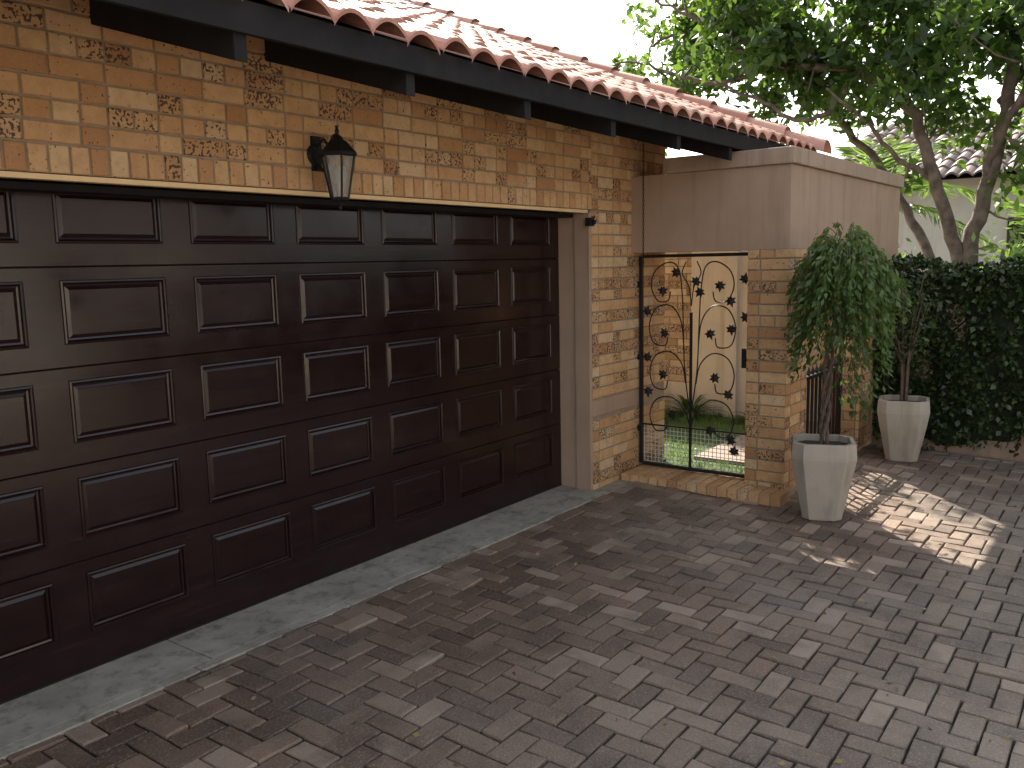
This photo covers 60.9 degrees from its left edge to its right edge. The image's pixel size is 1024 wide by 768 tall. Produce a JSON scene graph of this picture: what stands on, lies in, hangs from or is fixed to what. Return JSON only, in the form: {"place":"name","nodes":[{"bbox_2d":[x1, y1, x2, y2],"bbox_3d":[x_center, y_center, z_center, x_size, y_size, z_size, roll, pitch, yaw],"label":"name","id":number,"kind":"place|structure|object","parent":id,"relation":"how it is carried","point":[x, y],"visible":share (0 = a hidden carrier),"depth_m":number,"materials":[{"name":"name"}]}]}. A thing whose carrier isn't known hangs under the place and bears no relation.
{"place":"outdoors","nodes":[
{"label":"outdoors","id":0,"kind":"place"},
{"bbox_2d":[0,486,609,759],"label":"concrete apron","id":1,"kind":"object","parent":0,"point":[38,711],"visible":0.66,"depth_m":4.34,"materials":[{"name":"grey concrete"}]},
{"bbox_2d":[0,443,1023,767],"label":"driveway","id":2,"kind":"structure","parent":0,"point":[730,611],"depth_m":4.04,"materials":[{"name":"brick"}]},
{"bbox_2d":[592,480,632,492],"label":"corner paving","id":3,"kind":"structure","parent":2,"relation":"on","point":[613,486],"depth_m":6.92,"materials":[{"name":"concrete"}]},
{"bbox_2d":[250,445,1023,765],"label":"fallen leaves","id":4,"kind":"object","parent":2,"relation":"on","point":[838,760],"visible":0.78,"depth_m":4.09,"materials":[{"name":"brown plant"}]},
{"bbox_2d":[621,465,789,506],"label":"threshold bricks","id":5,"kind":"object","parent":2,"relation":"on","point":[731,485],"visible":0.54,"depth_m":6.77,"materials":[{"name":"brown brick"}]},
{"bbox_2d":[648,478,793,504],"bbox_3d":[1.534,0.835,6.910,1.280,0.160,0.410,5,10,36],"label":"threshold mortar","id":6,"kind":"object","parent":2,"relation":"on","point":[791,488],"visible":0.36,"depth_m":6.63,"materials":[{"name":"beige concrete"}]},
{"bbox_2d":[780,221,912,521],"bbox_3d":[2.264,-0.092,6.028,0.833,2.054,0.875,5,10,36],"label":"potted ficus","id":7,"kind":"object","parent":2,"relation":"on","point":[843,292],"visible":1,"depth_m":5.86,"materials":[{"name":"plant"}]},
{"bbox_2d":[869,260,950,461],"bbox_3d":[3.437,-0.210,7.729,0.740,1.771,0.575,5,10,36],"label":"potted ficus","id":8,"kind":"object","parent":2,"relation":"on","point":[903,417],"visible":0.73,"depth_m":7.62,"materials":[{"name":"plant"}]},
{"bbox_2d":[652,406,744,473],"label":"lawn","id":9,"kind":"structure","parent":0,"point":[703,421],"depth_m":8.80,"materials":[{"name":"green plant"}]},
{"bbox_2d":[664,393,745,422],"bbox_3d":[1.700,0.239,9.644,2.400,0.413,1.773,5,10,36],"label":"agapanthus plant","id":10,"kind":"object","parent":9,"relation":"on","point":[695,407],"visible":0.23,"depth_m":9.81,"materials":[{"name":"green plant"}]},
{"bbox_2d":[694,421,816,465],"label":"patio slab","id":11,"kind":"structure","parent":9,"relation":"on","point":[742,454],"depth_m":7.87,"materials":[{"name":"beige concrete"}]},
{"bbox_2d":[422,0,1023,158],"label":"sky","id":12,"kind":"structure","parent":0,"point":[592,29],"materials":[{"name":"white"}]},
{"bbox_2d":[898,175,1023,271],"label":"walls","id":13,"kind":"structure","parent":0,"point":[962,207],"depth_m":16.47,"materials":[{"name":"white paint"}]},
{"bbox_2d":[924,170,1017,179],"bbox_3d":[13.354,-4.910,17.563,11.500,1.620,9.000,5,10,36],"label":"roof base","id":14,"kind":"object","parent":13,"relation":"on","point":[963,175],"depth_m":16.00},
{"bbox_2d":[842,110,1023,177],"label":"roof tiles","id":15,"kind":"object","parent":14,"relation":"on","point":[969,156],"visible":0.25,"depth_m":17.33,"materials":[{"name":"tile"}]},
{"bbox_2d":[1006,217,1023,265],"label":"windows","id":16,"kind":"structure","parent":13,"relation":"attached to","point":[1008,233],"depth_m":15.94,"materials":[{"name":"black glass"}]},
{"label":"ground","id":17,"kind":"structure","parent":0,"visible":0},
{"bbox_2d":[0,0,831,704],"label":"brick garage","id":18,"kind":"structure","parent":17,"relation":"on","point":[244,362],"depth_m":4.43,"materials":[{"name":"brown brick"}]},
{"bbox_2d":[0,179,561,701],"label":"garage door","id":19,"kind":"structure","parent":18,"relation":"in","point":[146,501],"depth_m":4.45,"materials":[{"name":"brown wood"}]},
{"bbox_2d":[307,125,356,210],"bbox_3d":[-0.889,-1.065,4.319,0.252,0.410,0.196,5,10,36],"label":"wall lantern","id":20,"kind":"object","parent":18,"relation":"attached to","point":[334,157],"depth_m":4.26,"materials":[{"name":"black metal"}]},
{"bbox_2d":[642,142,643,264],"bbox_3d":[1.034,-1.454,6.854,0.015,1.035,0.015,-2,8,-8],"label":"rain chain","id":21,"kind":"object","parent":18,"relation":"hanging from","point":[643,203],"visible":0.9,"depth_m":6.86,"materials":[{"name":"black metal"}]},
{"bbox_2d":[637,252,747,477],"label":"iron gate","id":22,"kind":"structure","parent":18,"relation":"attached to","point":[710,431],"depth_m":7.02,"materials":[{"name":"metal"}]},
{"bbox_2d":[664,258,691,382],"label":"brick wall","id":23,"kind":"structure","parent":17,"relation":"on","point":[669,288],"depth_m":10.17,"materials":[{"name":"beige brick"}]},
{"bbox_2d":[664,252,691,381],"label":"wall bricks","id":24,"kind":"object","parent":23,"relation":"attached to","point":[669,314],"depth_m":10.15,"materials":[{"name":"beige brick"}]},
{"bbox_2d":[664,250,821,420],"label":"white wall","id":25,"kind":"structure","parent":17,"relation":"on","point":[718,320],"depth_m":9.76,"materials":[{"name":"paint"}]},
{"bbox_2d":[631,164,899,442],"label":"plaster beam","id":26,"kind":"structure","parent":17,"relation":"on","point":[788,206],"depth_m":6.68,"materials":[{"name":"beige paint"}]},
{"bbox_2d":[663,146,903,187],"bbox_3d":[2.554,-1.860,7.748,1.030,0.118,3.260,5,10,36],"label":"coping","id":27,"kind":"object","parent":26,"relation":"on","point":[796,155],"visible":0.77,"depth_m":6.58,"materials":[{"name":"paint"}]},
{"bbox_2d":[745,249,872,488],"bbox_3d":[2.596,-0.082,7.494,0.352,2.129,2.392,5,10,36],"label":"brick pillar","id":28,"kind":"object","parent":17,"relation":"on","point":[758,360],"visible":0.21,"depth_m":6.53,"materials":[{"name":"beige brick"}]},
{"bbox_2d":[744,249,873,491],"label":"pier bricks","id":29,"kind":"object","parent":28,"relation":"attached to","point":[774,377],"visible":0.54,"depth_m":6.53,"materials":[{"name":"brown brick"}]},
{"bbox_2d":[804,355,842,434],"bbox_3d":[2.613,0.273,7.550,0.040,0.910,1.520,5,10,36],"label":"iron railing","id":30,"kind":"object","parent":28,"relation":"attached to","point":[816,373],"visible":0.35,"depth_m":7.66,"materials":[{"name":"black metal"}]},
{"bbox_2d":[608,0,1023,268],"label":"garden tree","id":31,"kind":"object","parent":17,"relation":"on","point":[776,40],"visible":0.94,"depth_m":9.95,"materials":[{"name":"green plant"}]},
{"bbox_2d":[831,134,1004,255],"bbox_3d":[5.223,-1.816,13.253,4.066,3.866,3.643,5,10,36],"label":"palm tree","id":32,"kind":"object","parent":17,"relation":"on","point":[847,150],"visible":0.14,"depth_m":12.69,"materials":[{"name":"green plant"}]},
{"bbox_2d":[872,252,1023,462],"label":"creeper hedge","id":33,"kind":"object","parent":17,"relation":"on","point":[966,375],"visible":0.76,"depth_m":7.89,"materials":[{"name":"green plant"}]},
{"bbox_2d":[898,210,1023,271],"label":"shrubbery","id":34,"kind":"object","parent":17,"relation":"on","point":[1014,251],"visible":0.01,"depth_m":10.19,"materials":[{"name":"green plant"}]},
{"bbox_2d":[994,201,1023,233],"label":"palm tree","id":35,"kind":"object","parent":17,"relation":"on","point":[1019,213],"visible":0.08,"depth_m":10.73,"materials":[{"name":"green plant"}]}
]}

